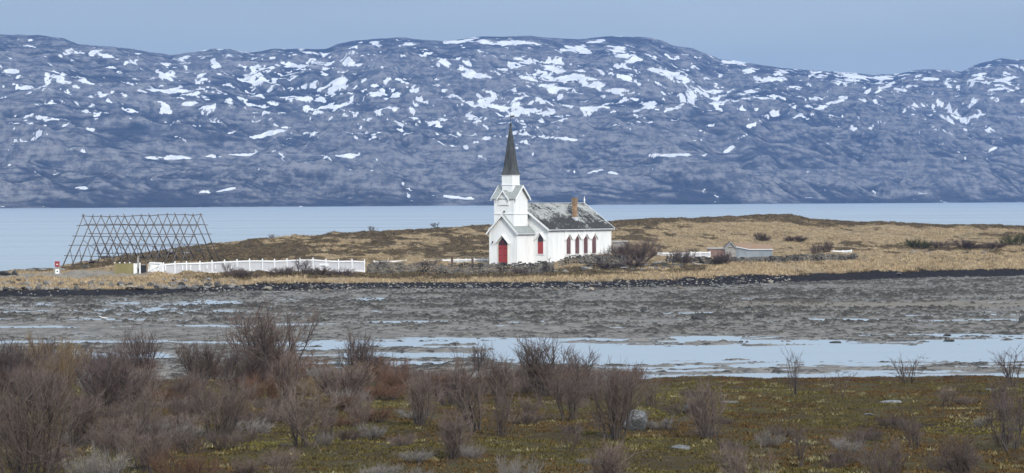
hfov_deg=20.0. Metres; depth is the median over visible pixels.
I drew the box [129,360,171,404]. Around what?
willow shrub
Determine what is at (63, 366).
shrub
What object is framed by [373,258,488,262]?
white fence
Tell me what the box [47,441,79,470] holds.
willow shrub
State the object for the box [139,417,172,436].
shrub
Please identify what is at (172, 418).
willow shrub
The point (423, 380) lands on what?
shrub
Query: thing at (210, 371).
willow shrub
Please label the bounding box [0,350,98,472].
willow shrub
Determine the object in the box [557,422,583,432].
dwarf shrub
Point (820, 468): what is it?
tundra plants
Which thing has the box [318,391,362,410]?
shrub
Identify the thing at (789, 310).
mud flat
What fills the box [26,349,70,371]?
willow shrub
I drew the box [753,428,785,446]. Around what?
dwarf shrub
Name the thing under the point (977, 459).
dwarf shrub
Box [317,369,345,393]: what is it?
willow shrub
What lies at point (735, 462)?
willow shrub
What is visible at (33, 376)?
willow shrub
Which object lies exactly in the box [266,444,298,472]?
willow shrub
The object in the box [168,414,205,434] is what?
willow shrub
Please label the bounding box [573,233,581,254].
window
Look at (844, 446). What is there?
dwarf shrub
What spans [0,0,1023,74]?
sky
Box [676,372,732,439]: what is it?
willow shrub
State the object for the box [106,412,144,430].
shrub
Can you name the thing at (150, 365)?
shrub
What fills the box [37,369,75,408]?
willow shrub
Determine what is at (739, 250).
shed
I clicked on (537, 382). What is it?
shrub
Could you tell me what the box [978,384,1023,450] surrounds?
willow shrub
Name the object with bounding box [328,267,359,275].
bush
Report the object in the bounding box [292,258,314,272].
bush
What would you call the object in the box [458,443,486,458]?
dwarf shrub
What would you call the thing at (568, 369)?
shrub
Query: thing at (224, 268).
bush
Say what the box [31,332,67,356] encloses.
willow shrub
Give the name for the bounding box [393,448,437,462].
dwarf shrub
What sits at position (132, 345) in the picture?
willow shrub
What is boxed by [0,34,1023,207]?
mountains
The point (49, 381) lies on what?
willow shrub
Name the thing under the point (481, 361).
willow shrub
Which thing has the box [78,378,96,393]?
shrub
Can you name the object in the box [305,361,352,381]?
shrub
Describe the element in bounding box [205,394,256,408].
shrub
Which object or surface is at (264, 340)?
willow shrub
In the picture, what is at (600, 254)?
bush
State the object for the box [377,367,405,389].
shrub
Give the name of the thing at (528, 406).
dwarf shrub
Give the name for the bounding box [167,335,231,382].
willow shrub
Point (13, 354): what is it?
willow shrub
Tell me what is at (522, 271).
bush
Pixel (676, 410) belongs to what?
dwarf shrub
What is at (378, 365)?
willow shrub
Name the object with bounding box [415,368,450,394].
shrub
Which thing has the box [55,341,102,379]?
willow shrub
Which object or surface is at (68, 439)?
shrub
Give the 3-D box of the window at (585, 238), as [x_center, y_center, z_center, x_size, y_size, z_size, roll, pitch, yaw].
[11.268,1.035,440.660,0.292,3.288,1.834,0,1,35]
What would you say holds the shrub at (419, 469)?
on the tundra
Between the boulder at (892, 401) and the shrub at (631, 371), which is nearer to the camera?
the boulder at (892, 401)
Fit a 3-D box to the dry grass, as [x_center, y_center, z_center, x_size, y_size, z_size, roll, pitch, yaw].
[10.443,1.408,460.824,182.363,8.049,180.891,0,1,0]
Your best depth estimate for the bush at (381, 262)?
427.88 m
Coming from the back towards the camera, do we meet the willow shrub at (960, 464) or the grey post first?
the grey post
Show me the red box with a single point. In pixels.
(57, 264)
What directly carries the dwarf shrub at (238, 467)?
on the tundra
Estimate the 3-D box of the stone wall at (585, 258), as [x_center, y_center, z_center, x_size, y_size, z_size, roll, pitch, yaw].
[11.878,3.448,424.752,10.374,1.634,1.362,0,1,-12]
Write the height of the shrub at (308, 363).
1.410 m
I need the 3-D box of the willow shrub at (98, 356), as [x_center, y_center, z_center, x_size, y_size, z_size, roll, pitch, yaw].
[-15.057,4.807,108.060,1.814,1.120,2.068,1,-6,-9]
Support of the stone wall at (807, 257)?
on the headland
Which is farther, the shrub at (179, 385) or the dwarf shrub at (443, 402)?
the shrub at (179, 385)
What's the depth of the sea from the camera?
958.13 m
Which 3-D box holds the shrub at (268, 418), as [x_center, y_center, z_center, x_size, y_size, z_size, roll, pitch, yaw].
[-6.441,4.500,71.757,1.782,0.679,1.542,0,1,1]
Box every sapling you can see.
[781,349,803,394]
[788,426,812,466]
[820,369,859,398]
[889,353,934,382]
[988,344,1023,385]
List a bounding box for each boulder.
[623,410,646,430]
[670,445,689,450]
[881,400,901,402]
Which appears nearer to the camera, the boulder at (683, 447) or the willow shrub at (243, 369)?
the boulder at (683, 447)
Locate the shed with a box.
[706,241,772,258]
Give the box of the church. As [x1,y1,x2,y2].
[486,114,614,266]
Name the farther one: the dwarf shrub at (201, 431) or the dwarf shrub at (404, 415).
the dwarf shrub at (404, 415)
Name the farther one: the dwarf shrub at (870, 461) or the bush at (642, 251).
the bush at (642, 251)
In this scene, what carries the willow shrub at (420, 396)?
on the tundra
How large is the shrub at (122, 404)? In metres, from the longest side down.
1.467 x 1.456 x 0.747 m
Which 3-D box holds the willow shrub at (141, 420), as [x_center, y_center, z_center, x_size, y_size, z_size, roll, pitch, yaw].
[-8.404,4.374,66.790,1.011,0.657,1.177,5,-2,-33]
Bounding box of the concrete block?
[53,268,60,273]
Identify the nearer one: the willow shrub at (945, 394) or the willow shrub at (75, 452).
the willow shrub at (75, 452)
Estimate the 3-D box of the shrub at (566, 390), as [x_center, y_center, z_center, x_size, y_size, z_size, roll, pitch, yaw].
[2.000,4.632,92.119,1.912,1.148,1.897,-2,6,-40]
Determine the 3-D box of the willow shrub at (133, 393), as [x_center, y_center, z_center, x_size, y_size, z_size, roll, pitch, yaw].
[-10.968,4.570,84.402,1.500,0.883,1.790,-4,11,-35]
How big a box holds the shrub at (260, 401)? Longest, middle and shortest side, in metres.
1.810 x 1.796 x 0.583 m
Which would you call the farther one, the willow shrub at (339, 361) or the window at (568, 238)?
the window at (568, 238)
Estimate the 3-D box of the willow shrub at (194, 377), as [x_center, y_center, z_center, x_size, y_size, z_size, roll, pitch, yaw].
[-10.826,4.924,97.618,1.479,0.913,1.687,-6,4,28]
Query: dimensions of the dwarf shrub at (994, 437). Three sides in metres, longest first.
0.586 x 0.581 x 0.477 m
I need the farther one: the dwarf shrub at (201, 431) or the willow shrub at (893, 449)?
the dwarf shrub at (201, 431)
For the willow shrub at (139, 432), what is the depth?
52.52 m
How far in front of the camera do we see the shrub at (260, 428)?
70.34 m
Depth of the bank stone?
376.11 m
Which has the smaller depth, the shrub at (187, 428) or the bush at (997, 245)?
the shrub at (187, 428)
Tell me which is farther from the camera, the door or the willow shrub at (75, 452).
the door
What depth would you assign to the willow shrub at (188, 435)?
61.30 m
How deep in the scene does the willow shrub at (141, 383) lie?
83.55 m
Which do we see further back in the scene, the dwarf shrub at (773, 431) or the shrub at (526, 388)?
the shrub at (526, 388)
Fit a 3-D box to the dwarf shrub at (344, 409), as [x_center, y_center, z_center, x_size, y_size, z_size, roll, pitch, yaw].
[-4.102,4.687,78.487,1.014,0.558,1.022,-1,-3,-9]
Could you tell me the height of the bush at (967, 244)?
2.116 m
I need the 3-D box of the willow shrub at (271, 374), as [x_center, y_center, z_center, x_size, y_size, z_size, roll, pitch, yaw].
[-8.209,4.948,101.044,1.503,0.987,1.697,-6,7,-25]
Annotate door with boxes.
[495,234,509,265]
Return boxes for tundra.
[0,375,1023,472]
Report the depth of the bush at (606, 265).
420.65 m
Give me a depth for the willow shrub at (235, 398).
68.13 m
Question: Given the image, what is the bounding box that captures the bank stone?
[157,284,165,288]
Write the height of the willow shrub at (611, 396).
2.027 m
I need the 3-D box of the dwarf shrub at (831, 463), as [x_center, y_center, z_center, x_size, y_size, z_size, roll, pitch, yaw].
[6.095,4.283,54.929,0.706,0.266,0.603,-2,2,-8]
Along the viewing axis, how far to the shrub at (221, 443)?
61.71 m
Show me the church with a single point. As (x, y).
(522, 229)
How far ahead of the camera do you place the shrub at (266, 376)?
107.69 m
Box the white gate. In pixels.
[148,262,162,271]
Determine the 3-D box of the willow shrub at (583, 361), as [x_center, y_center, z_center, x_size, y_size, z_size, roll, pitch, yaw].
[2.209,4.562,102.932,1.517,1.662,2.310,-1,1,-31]
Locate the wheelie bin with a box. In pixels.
[141,265,146,271]
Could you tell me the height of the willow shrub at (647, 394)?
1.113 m
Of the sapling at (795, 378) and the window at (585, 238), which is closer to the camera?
the sapling at (795, 378)
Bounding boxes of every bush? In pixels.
[220,261,234,271]
[222,267,259,277]
[265,266,299,273]
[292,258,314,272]
[299,266,336,274]
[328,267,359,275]
[371,258,389,266]
[415,258,442,264]
[510,267,531,273]
[583,252,611,264]
[593,261,619,268]
[599,242,634,257]
[612,236,663,261]
[616,257,647,266]
[665,247,696,263]
[712,249,733,264]
[752,232,771,240]
[784,236,811,241]
[808,244,821,253]
[819,240,833,251]
[901,236,936,248]
[926,240,954,247]
[949,238,984,248]
[978,241,1009,249]
[996,233,1023,245]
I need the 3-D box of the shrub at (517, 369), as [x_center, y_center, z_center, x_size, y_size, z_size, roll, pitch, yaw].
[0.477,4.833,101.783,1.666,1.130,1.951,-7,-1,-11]
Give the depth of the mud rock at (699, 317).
286.94 m
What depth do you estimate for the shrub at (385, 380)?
98.62 m
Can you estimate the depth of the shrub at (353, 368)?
109.39 m
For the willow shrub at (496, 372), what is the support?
on the tundra
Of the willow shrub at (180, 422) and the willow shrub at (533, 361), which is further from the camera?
the willow shrub at (533, 361)
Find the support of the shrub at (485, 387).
on the tundra
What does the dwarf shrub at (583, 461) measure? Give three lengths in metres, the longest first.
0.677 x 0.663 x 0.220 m
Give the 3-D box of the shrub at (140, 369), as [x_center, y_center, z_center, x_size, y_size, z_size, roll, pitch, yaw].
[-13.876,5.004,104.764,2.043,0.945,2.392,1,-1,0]
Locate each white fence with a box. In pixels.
[163,258,364,273]
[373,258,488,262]
[657,252,710,256]
[833,249,851,252]
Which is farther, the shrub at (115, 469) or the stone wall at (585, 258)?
the stone wall at (585, 258)
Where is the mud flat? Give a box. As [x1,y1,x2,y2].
[0,274,1023,379]
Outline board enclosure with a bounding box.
[114,262,132,273]
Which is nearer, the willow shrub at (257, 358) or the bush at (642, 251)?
the willow shrub at (257, 358)
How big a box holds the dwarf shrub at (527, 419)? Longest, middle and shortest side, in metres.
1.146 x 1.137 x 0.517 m
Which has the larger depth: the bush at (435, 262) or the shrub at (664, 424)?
the bush at (435, 262)
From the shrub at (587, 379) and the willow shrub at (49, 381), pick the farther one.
the shrub at (587, 379)
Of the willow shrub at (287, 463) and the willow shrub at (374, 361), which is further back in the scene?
the willow shrub at (374, 361)
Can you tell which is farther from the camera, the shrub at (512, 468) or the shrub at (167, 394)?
the shrub at (167, 394)
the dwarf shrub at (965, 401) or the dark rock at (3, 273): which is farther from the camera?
the dark rock at (3, 273)
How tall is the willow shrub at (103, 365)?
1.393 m
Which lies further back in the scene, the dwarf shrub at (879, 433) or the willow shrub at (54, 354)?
the willow shrub at (54, 354)
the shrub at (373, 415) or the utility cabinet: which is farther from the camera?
the utility cabinet
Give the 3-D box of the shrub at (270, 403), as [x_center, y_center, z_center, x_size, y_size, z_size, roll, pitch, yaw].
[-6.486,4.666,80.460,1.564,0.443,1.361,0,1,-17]
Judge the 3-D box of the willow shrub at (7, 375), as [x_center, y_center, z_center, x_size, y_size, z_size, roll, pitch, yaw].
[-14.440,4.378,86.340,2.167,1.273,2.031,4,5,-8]
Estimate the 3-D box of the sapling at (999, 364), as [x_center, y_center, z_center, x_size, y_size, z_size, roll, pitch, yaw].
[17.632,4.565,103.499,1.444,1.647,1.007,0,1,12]
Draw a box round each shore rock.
[261,286,271,290]
[292,283,298,289]
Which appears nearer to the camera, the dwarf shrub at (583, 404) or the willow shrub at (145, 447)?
the willow shrub at (145, 447)
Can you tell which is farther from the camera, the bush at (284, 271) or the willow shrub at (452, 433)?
the bush at (284, 271)
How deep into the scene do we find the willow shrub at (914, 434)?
62.38 m
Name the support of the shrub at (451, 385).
on the tundra
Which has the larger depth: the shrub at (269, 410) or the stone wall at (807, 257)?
the stone wall at (807, 257)
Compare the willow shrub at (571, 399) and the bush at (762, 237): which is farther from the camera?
the bush at (762, 237)
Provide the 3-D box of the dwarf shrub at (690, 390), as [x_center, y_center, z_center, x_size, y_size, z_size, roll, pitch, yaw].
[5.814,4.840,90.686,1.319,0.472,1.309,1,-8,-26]
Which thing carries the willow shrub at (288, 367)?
on the tundra
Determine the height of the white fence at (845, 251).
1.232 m
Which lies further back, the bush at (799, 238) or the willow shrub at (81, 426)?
the bush at (799, 238)
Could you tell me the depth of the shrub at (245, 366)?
115.60 m
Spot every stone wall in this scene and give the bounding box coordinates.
[366,261,554,273]
[558,255,625,265]
[665,253,857,263]
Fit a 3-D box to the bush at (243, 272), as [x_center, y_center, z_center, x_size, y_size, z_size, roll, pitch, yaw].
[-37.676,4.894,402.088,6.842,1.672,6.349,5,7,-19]
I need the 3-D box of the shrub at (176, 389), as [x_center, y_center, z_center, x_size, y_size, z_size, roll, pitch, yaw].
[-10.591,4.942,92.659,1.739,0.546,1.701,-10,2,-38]
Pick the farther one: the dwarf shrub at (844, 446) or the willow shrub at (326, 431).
the willow shrub at (326, 431)
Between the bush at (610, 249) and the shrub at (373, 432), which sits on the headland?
the bush at (610, 249)
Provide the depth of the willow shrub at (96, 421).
62.63 m
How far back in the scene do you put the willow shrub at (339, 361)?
115.80 m
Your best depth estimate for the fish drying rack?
429.59 m
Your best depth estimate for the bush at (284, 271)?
405.89 m
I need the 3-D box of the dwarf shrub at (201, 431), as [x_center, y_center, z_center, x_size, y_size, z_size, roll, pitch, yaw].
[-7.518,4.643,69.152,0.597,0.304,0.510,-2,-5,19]
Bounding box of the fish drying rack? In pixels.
[62,213,219,266]
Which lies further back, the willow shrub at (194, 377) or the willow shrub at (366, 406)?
the willow shrub at (194, 377)
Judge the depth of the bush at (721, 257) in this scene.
437.77 m
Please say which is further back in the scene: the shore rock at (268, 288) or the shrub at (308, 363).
the shore rock at (268, 288)
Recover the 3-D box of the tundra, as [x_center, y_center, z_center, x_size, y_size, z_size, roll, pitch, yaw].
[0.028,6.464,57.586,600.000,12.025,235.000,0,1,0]
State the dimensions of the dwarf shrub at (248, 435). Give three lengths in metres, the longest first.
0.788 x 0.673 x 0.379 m
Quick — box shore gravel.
[1,274,789,296]
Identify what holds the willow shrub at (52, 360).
on the tundra
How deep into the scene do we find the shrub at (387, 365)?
106.09 m
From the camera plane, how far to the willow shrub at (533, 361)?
95.28 m
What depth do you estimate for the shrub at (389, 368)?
103.07 m
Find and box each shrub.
[0,329,52,402]
[0,341,27,369]
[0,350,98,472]
[0,363,54,402]
[0,389,17,420]
[3,370,70,411]
[11,327,92,377]
[11,365,66,406]
[16,360,63,408]
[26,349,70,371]
[30,342,77,375]
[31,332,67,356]
[31,348,75,368]
[35,344,90,396]
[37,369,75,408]
[39,443,83,472]
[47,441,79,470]
[50,430,88,445]
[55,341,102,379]
[56,385,107,447]
[57,391,88,410]
[61,440,135,472]
[69,339,143,417]
[71,396,113,444]
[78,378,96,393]
[81,421,132,455]
[89,357,128,392]
[90,358,158,408]
[92,351,125,370]
[95,321,167,379]
[95,411,139,449]
[100,395,147,416]
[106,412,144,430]
[108,423,176,470]
[109,364,153,379]
[114,411,146,446]
[116,378,169,437]
[120,380,154,404]
[121,358,165,373]
[121,429,179,472]
[126,414,169,433]
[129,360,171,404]
[131,382,190,405]
[137,417,204,438]
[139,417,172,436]
[144,438,226,472]
[150,414,177,432]
[154,391,215,422]
[158,383,205,397]
[158,404,215,434]
[159,377,201,393]
[160,372,224,400]
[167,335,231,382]
[167,425,214,451]
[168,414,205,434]
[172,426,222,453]
[175,392,223,413]
[182,366,209,392]
[185,363,264,438]
[193,425,206,436]
[194,361,226,378]
[198,358,221,378]
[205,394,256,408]
[207,427,247,449]
[212,344,272,398]
[215,293,326,374]
[222,407,287,430]
[223,354,279,377]
[226,455,265,472]
[229,415,274,434]
[229,425,259,442]
[237,369,285,405]
[238,366,300,382]
[240,343,293,373]
[245,394,300,408]
[251,399,297,421]
[252,398,298,410]
[257,342,308,403]
[258,446,303,465]
[264,363,283,385]
[265,372,309,393]
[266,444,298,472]
[267,351,295,370]
[274,378,346,447]
[275,376,326,394]
[278,347,332,381]
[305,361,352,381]
[306,357,379,401]
[313,431,333,445]
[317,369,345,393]
[317,402,337,443]
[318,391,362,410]
[326,423,365,440]
[327,362,376,380]
[329,384,370,409]
[331,415,364,427]
[332,347,386,373]
[336,325,384,369]
[337,358,381,389]
[340,388,377,429]
[343,404,376,418]
[345,351,402,377]
[347,382,393,400]
[350,356,395,377]
[352,405,394,422]
[355,457,432,472]
[356,422,387,438]
[358,463,402,472]
[366,352,412,384]
[366,380,411,399]
[374,369,416,391]
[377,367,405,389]
[378,362,431,382]
[387,431,418,446]
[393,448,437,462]
[395,405,432,419]
[398,361,445,424]
[398,364,445,386]
[411,374,447,394]
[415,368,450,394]
[429,373,459,397]
[432,349,528,431]
[433,365,474,394]
[433,402,477,458]
[434,391,463,405]
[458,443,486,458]
[460,377,491,394]
[466,341,494,376]
[476,353,519,403]
[488,389,522,436]
[494,449,544,472]
[502,363,541,386]
[507,409,547,424]
[508,372,537,393]
[512,332,577,396]
[518,395,543,413]
[522,374,571,392]
[525,357,599,420]
[548,369,602,398]
[548,423,584,451]
[557,359,578,381]
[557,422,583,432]
[560,372,599,387]
[562,344,600,377]
[563,394,588,408]
[575,356,657,439]
[576,457,602,464]
[580,428,651,472]
[585,381,642,398]
[590,363,640,386]
[603,364,648,381]
[617,367,652,383]
[636,372,673,406]
[646,415,687,429]
[657,402,691,415]
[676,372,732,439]
[679,385,716,397]
[694,427,721,435]
[705,439,781,472]
[707,415,735,423]
[714,435,751,451]
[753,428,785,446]
[764,424,806,436]
[818,454,847,468]
[822,435,844,446]
[824,447,868,463]
[829,436,867,451]
[837,427,875,442]
[846,432,923,472]
[857,456,888,465]
[858,425,884,440]
[874,414,916,428]
[895,418,929,448]
[922,456,952,470]
[928,432,990,472]
[935,385,962,406]
[950,451,987,463]
[953,394,981,404]
[972,414,990,426]
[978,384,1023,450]
[982,374,1020,410]
[988,430,1012,446]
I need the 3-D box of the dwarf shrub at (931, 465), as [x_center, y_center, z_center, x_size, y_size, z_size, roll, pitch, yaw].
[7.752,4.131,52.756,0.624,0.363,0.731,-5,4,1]
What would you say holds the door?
in the church
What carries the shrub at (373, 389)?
on the tundra
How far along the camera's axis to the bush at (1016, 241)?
477.92 m
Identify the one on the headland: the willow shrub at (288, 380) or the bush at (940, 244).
the bush at (940, 244)
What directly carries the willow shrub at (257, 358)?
on the tundra
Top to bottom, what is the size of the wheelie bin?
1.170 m
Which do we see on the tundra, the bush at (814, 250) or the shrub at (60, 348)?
the shrub at (60, 348)
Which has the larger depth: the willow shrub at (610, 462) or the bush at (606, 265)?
the bush at (606, 265)
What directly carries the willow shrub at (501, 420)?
on the tundra
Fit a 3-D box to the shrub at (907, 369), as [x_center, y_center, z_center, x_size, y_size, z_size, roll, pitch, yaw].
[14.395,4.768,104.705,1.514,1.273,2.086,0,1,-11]
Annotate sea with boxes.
[0,202,1023,378]
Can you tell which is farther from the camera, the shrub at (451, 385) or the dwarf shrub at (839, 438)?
the shrub at (451, 385)
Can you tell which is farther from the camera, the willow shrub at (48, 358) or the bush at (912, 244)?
the bush at (912, 244)
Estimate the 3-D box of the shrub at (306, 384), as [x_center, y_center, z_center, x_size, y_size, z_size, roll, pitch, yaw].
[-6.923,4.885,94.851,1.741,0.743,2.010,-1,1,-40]
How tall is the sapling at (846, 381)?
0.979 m
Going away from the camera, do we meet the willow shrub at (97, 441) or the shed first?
the willow shrub at (97, 441)
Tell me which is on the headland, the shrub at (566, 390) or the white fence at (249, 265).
the white fence at (249, 265)
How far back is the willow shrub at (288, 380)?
96.03 m
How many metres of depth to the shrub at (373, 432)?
68.97 m
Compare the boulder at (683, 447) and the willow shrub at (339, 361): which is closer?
the boulder at (683, 447)
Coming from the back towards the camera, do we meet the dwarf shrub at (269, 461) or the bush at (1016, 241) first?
the bush at (1016, 241)
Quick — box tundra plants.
[0,374,1023,472]
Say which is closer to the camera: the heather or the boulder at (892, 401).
the boulder at (892, 401)
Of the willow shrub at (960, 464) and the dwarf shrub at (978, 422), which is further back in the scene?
the dwarf shrub at (978, 422)
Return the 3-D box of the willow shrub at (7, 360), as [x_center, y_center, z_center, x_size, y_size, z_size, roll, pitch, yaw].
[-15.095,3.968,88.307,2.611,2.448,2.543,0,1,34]
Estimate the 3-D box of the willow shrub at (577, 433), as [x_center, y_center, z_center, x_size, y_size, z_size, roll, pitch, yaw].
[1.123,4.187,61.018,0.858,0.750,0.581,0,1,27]
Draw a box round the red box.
[54,261,59,267]
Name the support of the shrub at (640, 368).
on the tundra
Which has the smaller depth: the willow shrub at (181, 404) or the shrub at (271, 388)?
the willow shrub at (181, 404)
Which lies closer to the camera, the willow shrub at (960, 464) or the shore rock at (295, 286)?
the willow shrub at (960, 464)
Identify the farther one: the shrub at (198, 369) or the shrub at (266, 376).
the shrub at (198, 369)
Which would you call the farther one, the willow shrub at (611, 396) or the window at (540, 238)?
the window at (540, 238)
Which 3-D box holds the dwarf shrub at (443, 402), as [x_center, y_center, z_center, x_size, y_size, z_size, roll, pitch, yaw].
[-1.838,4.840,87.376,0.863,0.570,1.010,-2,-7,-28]
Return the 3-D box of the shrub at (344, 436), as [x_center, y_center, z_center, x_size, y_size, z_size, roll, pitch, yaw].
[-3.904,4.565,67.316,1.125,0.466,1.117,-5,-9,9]
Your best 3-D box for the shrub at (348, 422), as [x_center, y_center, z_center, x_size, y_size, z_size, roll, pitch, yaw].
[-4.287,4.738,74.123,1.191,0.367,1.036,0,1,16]
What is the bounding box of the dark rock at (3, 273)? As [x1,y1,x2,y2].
[0,271,10,275]
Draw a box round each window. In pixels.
[535,232,544,254]
[565,233,572,254]
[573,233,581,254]
[582,232,589,253]
[590,232,598,253]
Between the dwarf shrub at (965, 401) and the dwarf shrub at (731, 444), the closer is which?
the dwarf shrub at (731, 444)
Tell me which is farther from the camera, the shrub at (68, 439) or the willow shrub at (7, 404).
the willow shrub at (7, 404)
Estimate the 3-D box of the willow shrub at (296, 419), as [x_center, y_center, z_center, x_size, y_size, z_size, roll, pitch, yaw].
[-4.267,3.712,61.438,1.676,1.683,1.922,0,1,-12]
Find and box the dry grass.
[0,218,1023,289]
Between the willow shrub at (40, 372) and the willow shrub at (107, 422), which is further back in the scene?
the willow shrub at (40, 372)
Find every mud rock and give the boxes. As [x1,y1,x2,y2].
[691,315,705,319]
[943,339,954,341]
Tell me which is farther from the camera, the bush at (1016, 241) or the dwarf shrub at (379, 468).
the bush at (1016, 241)
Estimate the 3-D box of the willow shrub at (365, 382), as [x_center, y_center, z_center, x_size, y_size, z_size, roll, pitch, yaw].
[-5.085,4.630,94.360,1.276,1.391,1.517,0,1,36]
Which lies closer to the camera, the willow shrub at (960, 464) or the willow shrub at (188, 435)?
the willow shrub at (960, 464)
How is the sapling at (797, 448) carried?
on the tundra
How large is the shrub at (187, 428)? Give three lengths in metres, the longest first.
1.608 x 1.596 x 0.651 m
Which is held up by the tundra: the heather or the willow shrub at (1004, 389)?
the willow shrub at (1004, 389)
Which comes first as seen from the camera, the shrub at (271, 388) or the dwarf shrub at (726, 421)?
the dwarf shrub at (726, 421)
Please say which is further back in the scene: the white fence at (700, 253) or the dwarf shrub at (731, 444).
the white fence at (700, 253)
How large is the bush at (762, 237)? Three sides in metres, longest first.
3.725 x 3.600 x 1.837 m
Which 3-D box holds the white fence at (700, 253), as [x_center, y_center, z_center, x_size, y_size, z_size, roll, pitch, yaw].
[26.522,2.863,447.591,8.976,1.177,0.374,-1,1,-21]
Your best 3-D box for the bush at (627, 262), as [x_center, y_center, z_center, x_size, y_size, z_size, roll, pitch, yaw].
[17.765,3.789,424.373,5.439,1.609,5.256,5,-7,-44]
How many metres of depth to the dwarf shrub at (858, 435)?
65.09 m
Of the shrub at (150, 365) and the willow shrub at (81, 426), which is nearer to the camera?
the willow shrub at (81, 426)
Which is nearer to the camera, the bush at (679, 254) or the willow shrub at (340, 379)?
the willow shrub at (340, 379)
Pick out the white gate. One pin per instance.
(154, 266)
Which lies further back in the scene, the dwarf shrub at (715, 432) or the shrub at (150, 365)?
the shrub at (150, 365)
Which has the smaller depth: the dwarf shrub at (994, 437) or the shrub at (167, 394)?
the dwarf shrub at (994, 437)
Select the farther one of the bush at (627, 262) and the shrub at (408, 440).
the bush at (627, 262)
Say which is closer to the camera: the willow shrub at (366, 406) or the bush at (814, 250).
the willow shrub at (366, 406)
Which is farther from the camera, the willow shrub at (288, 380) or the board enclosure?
the board enclosure
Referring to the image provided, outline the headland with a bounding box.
[0,214,1023,296]
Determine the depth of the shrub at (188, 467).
44.32 m
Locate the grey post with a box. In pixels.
[137,256,138,272]
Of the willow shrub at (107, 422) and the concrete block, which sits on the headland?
the concrete block
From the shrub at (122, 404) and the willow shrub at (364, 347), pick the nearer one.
the shrub at (122, 404)
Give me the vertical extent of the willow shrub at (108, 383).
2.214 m
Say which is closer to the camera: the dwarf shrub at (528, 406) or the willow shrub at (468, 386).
the willow shrub at (468, 386)
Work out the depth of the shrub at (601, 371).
100.08 m
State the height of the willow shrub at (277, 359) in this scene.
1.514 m
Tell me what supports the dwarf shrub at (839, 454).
on the tundra
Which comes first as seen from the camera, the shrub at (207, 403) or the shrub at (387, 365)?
the shrub at (207, 403)
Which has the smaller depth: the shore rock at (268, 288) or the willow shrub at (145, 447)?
the willow shrub at (145, 447)
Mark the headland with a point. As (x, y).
(816, 275)
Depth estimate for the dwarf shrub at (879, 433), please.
66.18 m
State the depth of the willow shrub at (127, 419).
61.35 m
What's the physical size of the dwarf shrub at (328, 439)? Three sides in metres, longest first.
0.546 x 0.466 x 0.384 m
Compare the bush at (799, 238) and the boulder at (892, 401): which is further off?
the bush at (799, 238)
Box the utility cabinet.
[133,263,137,273]
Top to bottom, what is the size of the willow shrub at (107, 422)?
0.845 m
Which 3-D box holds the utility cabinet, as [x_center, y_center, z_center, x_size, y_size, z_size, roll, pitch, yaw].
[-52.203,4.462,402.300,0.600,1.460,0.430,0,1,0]
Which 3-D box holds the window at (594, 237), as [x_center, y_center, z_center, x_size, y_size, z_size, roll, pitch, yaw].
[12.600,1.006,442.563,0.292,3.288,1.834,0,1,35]
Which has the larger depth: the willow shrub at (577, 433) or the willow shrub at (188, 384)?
the willow shrub at (188, 384)
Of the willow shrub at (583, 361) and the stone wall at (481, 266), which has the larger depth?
the stone wall at (481, 266)
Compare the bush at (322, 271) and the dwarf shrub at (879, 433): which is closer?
the dwarf shrub at (879, 433)
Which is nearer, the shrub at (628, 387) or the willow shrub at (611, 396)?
the willow shrub at (611, 396)
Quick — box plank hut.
[612,241,627,249]
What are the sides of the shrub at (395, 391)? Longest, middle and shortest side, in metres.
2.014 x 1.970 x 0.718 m
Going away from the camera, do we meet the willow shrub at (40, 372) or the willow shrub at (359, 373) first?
the willow shrub at (40, 372)
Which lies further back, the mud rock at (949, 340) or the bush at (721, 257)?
the bush at (721, 257)
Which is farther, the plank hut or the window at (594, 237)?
the plank hut
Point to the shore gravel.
(217, 288)
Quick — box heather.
[3,213,1023,286]
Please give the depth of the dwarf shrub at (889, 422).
72.90 m
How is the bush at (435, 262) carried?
on the headland
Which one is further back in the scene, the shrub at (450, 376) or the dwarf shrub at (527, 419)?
the shrub at (450, 376)
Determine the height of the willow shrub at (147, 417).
1.440 m
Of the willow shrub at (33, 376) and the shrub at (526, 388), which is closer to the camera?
the willow shrub at (33, 376)
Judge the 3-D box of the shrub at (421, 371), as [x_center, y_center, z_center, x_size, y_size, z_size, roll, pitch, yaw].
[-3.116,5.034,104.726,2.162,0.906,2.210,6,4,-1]
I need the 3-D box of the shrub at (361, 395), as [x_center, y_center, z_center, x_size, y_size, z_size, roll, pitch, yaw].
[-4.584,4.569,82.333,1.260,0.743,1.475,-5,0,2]
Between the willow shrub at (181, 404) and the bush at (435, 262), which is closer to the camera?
the willow shrub at (181, 404)
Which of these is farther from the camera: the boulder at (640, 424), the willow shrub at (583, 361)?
the willow shrub at (583, 361)
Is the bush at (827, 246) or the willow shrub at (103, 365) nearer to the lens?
the willow shrub at (103, 365)

